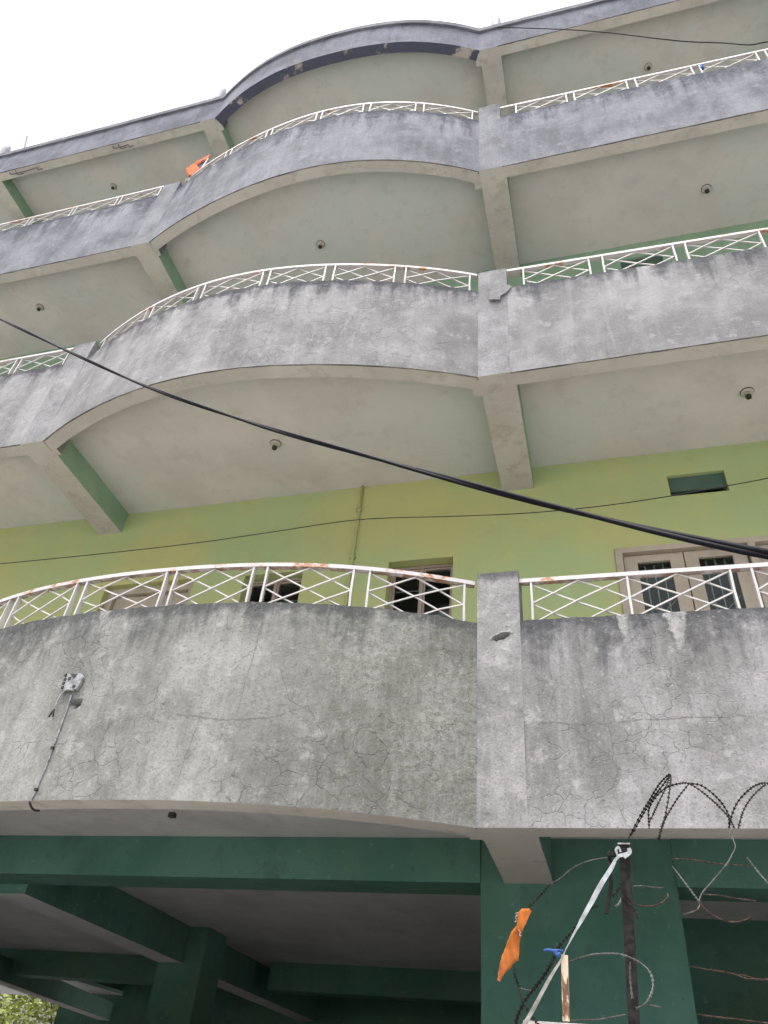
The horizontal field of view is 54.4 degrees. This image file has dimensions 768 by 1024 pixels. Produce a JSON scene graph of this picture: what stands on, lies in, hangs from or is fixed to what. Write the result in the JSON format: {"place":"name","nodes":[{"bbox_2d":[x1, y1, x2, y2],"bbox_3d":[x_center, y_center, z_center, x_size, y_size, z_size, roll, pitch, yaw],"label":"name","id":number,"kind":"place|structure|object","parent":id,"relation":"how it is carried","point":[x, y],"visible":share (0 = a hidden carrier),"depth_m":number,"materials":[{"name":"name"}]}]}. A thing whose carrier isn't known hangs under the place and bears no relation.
{"place":"outdoors","nodes":[
{"label":"outdoors","id":0,"kind":"place"},
{"bbox_2d":[0,0,590,1023],"label":"sky","id":1,"kind":"structure","parent":0,"point":[68,67],"materials":[{"name":"white"}]},
{"bbox_2d":[0,318,767,559],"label":"black cable","id":2,"kind":"object","parent":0,"point":[747,550],"visible":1,"depth_m":2.25,"materials":[{"name":"black rubber"}]},
{"bbox_2d":[0,478,767,563],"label":"thin wire","id":3,"kind":"object","parent":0,"point":[398,517],"visible":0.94,"depth_m":3.44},
{"label":"yard","id":4,"kind":"structure","parent":0,"visible":0},
{"bbox_2d":[0,0,767,1023],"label":"apartment building","id":5,"kind":"structure","parent":4,"relation":"on","point":[404,760],"depth_m":6.03,"materials":[{"name":"paint"}]},
{"bbox_2d":[0,144,10,153],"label":"roof insulator","id":6,"kind":"object","parent":5,"relation":"on","point":[5,148],"visible":0.58,"depth_m":12.41,"materials":[{"name":"white ceramic"}]},
{"bbox_2d":[36,304,43,310],"bbox_3d":[-4.404,-2.599,9.550,0.102,0.070,0.102,-6,-41,14],"label":"lamp holder","id":7,"kind":"object","parent":5,"relation":"attached to","point":[39,307],"visible":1,"depth_m":9.54,"materials":[{"name":"plastic"}]},
{"bbox_2d":[31,673,84,800],"bbox_3d":[-1.724,1.153,3.892,0.128,0.688,0.028,-6,-41,14],"label":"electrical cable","id":8,"kind":"object","parent":5,"relation":"attached to","point":[73,682],"depth_m":4.04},
{"bbox_2d":[110,183,116,189],"bbox_3d":[-4.243,-5.083,11.705,0.102,0.070,0.102,-6,-41,14],"label":"lamp holder","id":9,"kind":"object","parent":5,"relation":"attached to","point":[113,186],"visible":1,"depth_m":11.70,"materials":[{"name":"plastic"}]},
{"bbox_2d":[103,583,192,610],"bbox_3d":[-2.197,1.552,6.165,0.901,2.218,0.080,-6,-41,14],"label":"window","id":10,"kind":"structure","parent":5,"relation":"in","point":[140,593],"depth_m":6.82,"materials":[{"name":"beige paint"}]},
{"bbox_2d":[186,154,210,176],"bbox_3d":[-2.388,-4.423,9.571,0.301,0.559,0.079,-6,-41,14],"label":"orange bag","id":11,"kind":"object","parent":5,"relation":"hanging from","point":[192,169],"visible":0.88,"depth_m":9.56,"materials":[{"name":"fabric"}]},
{"bbox_2d":[215,86,226,96],"bbox_3d":[-2.513,-6.322,11.401,0.140,0.760,0.140,-6,-41,14],"label":"roof insulator","id":12,"kind":"object","parent":5,"relation":"on","point":[222,90],"visible":0.5,"depth_m":11.42,"materials":[{"name":"white ceramic"}]},
{"bbox_2d":[244,577,301,602],"bbox_3d":[-0.971,1.073,6.206,0.541,1.183,0.094,-6,-41,14],"label":"window","id":13,"kind":"structure","parent":5,"relation":"in","point":[277,586],"depth_m":6.53,"materials":[{"name":"paint"}]},
{"bbox_2d":[270,439,280,449],"bbox_3d":[-0.952,-0.575,6.519,0.102,0.070,0.102,-6,-41,14],"label":"lamp holder","id":14,"kind":"object","parent":5,"relation":"attached to","point":[275,444],"visible":1,"depth_m":6.51,"materials":[{"name":"plastic"}]},
{"bbox_2d":[316,240,324,248],"bbox_3d":[-0.726,-3.043,8.545,0.102,0.070,0.102,-6,-41,14],"label":"lamp holder","id":15,"kind":"object","parent":5,"relation":"attached to","point":[320,244],"visible":1,"depth_m":8.53,"materials":[{"name":"plastic"}]},
{"bbox_2d":[388,564,452,615],"bbox_3d":[0.287,0.936,5.888,0.541,1.193,0.094,-6,-41,14],"label":"window","id":16,"kind":"structure","parent":5,"relation":"in","point":[444,568],"depth_m":6.17,"materials":[{"name":"paint"}]},
{"bbox_2d":[491,15,500,24],"bbox_3d":[1.554,-6.725,10.339,0.140,0.690,0.140,-6,-41,14],"label":"roof insulator","id":17,"kind":"object","parent":5,"relation":"on","point":[496,19],"visible":0.43,"depth_m":10.36,"materials":[{"name":"white ceramic"}]},
{"bbox_2d":[497,27,767,45],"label":"roof wire","id":18,"kind":"object","parent":5,"relation":"hanging from","point":[640,36],"visible":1,"depth_m":8.14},
{"bbox_2d":[644,63,651,70],"bbox_3d":[3.472,-5.832,9.813,0.102,0.070,0.102,-6,-41,14],"label":"lamp holder","id":19,"kind":"object","parent":5,"relation":"attached to","point":[647,66],"visible":1,"depth_m":9.81,"materials":[{"name":"plastic"}]},
{"bbox_2d":[614,535,767,613],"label":"door","id":20,"kind":"structure","parent":5,"relation":"in","point":[629,558],"depth_m":5.49,"materials":[{"name":"beige paint"}]},
{"bbox_2d":[701,184,711,193],"bbox_3d":[3.324,-3.314,7.698,0.102,0.070,0.102,-6,-41,14],"label":"lamp holder","id":21,"kind":"object","parent":5,"relation":"attached to","point":[706,188],"visible":1,"depth_m":7.69,"materials":[{"name":"plastic"}]},
{"bbox_2d":[740,387,753,399],"bbox_3d":[2.759,-0.888,5.666,0.102,0.070,0.102,-6,-41,14],"label":"lamp holder","id":22,"kind":"object","parent":5,"relation":"attached to","point":[747,393],"visible":1,"depth_m":5.66,"materials":[{"name":"plastic"}]},
{"label":"ground","id":23,"kind":"structure","parent":0,"visible":0},
{"bbox_2d":[0,994,55,1023],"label":"tree","id":24,"kind":"object","parent":23,"relation":"on","point":[15,1006],"visible":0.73,"depth_m":18.96,"materials":[{"name":"green plant"}]},
{"bbox_2d":[6,994,58,1023],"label":"tree","id":25,"kind":"object","parent":23,"relation":"on","point":[55,1009],"visible":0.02,"depth_m":19.36,"materials":[{"name":"green plant"}]},
{"bbox_2d":[523,1020,575,1023],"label":"boundary wall","id":26,"kind":"structure","parent":23,"relation":"on","point":[533,1022],"depth_m":2.40,"materials":[{"name":"paint"}]},
{"bbox_2d":[561,954,569,1022],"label":"wooden stick","id":27,"kind":"object","parent":26,"relation":"on","point":[565,990],"visible":0.93,"depth_m":2.47,"materials":[{"name":"paint"}]},
{"bbox_2d":[543,948,563,957],"bbox_3d":[0.575,1.494,2.534,0.067,0.026,0.018,-6,-41,14],"label":"blue string","id":28,"kind":"object","parent":27,"relation":"attached to","point":[557,953],"visible":1,"depth_m":2.53,"materials":[{"name":"blue plastic"}]},
{"bbox_2d":[605,843,639,1023],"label":"iron post","id":29,"kind":"object","parent":26,"relation":"on","point":[629,933],"visible":0.9,"depth_m":2.53,"materials":[{"name":"black metal"}]},
{"bbox_2d":[522,846,631,1023],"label":"cloth strip","id":30,"kind":"object","parent":29,"relation":"attached to","point":[625,855],"visible":1,"depth_m":2.55,"materials":[{"name":"white fabric"}]},
{"bbox_2d":[513,883,660,1023],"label":"razor wire","id":31,"kind":"object","parent":29,"relation":"attached to","point":[519,987],"visible":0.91,"depth_m":2.50,"materials":[{"name":"grey metal"}]},
{"bbox_2d":[497,908,531,981],"bbox_3d":[0.448,1.481,2.562,0.124,0.226,0.028,-6,-41,14],"label":"orange rag","id":32,"kind":"object","parent":31,"relation":"hanging from","point":[510,956],"visible":1,"depth_m":2.56,"materials":[{"name":"fabric"}]},
{"bbox_2d":[550,773,767,922],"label":"razor wire","id":33,"kind":"object","parent":29,"relation":"attached to","point":[657,793],"visible":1,"depth_m":2.66,"materials":[{"name":"black metal"}]},
{"bbox_2d":[672,858,767,1023],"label":"barbed strand","id":34,"kind":"object","parent":33,"relation":"hanging from","point":[735,974],"visible":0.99,"depth_m":2.49,"materials":[{"name":"grey metal"}]}
]}

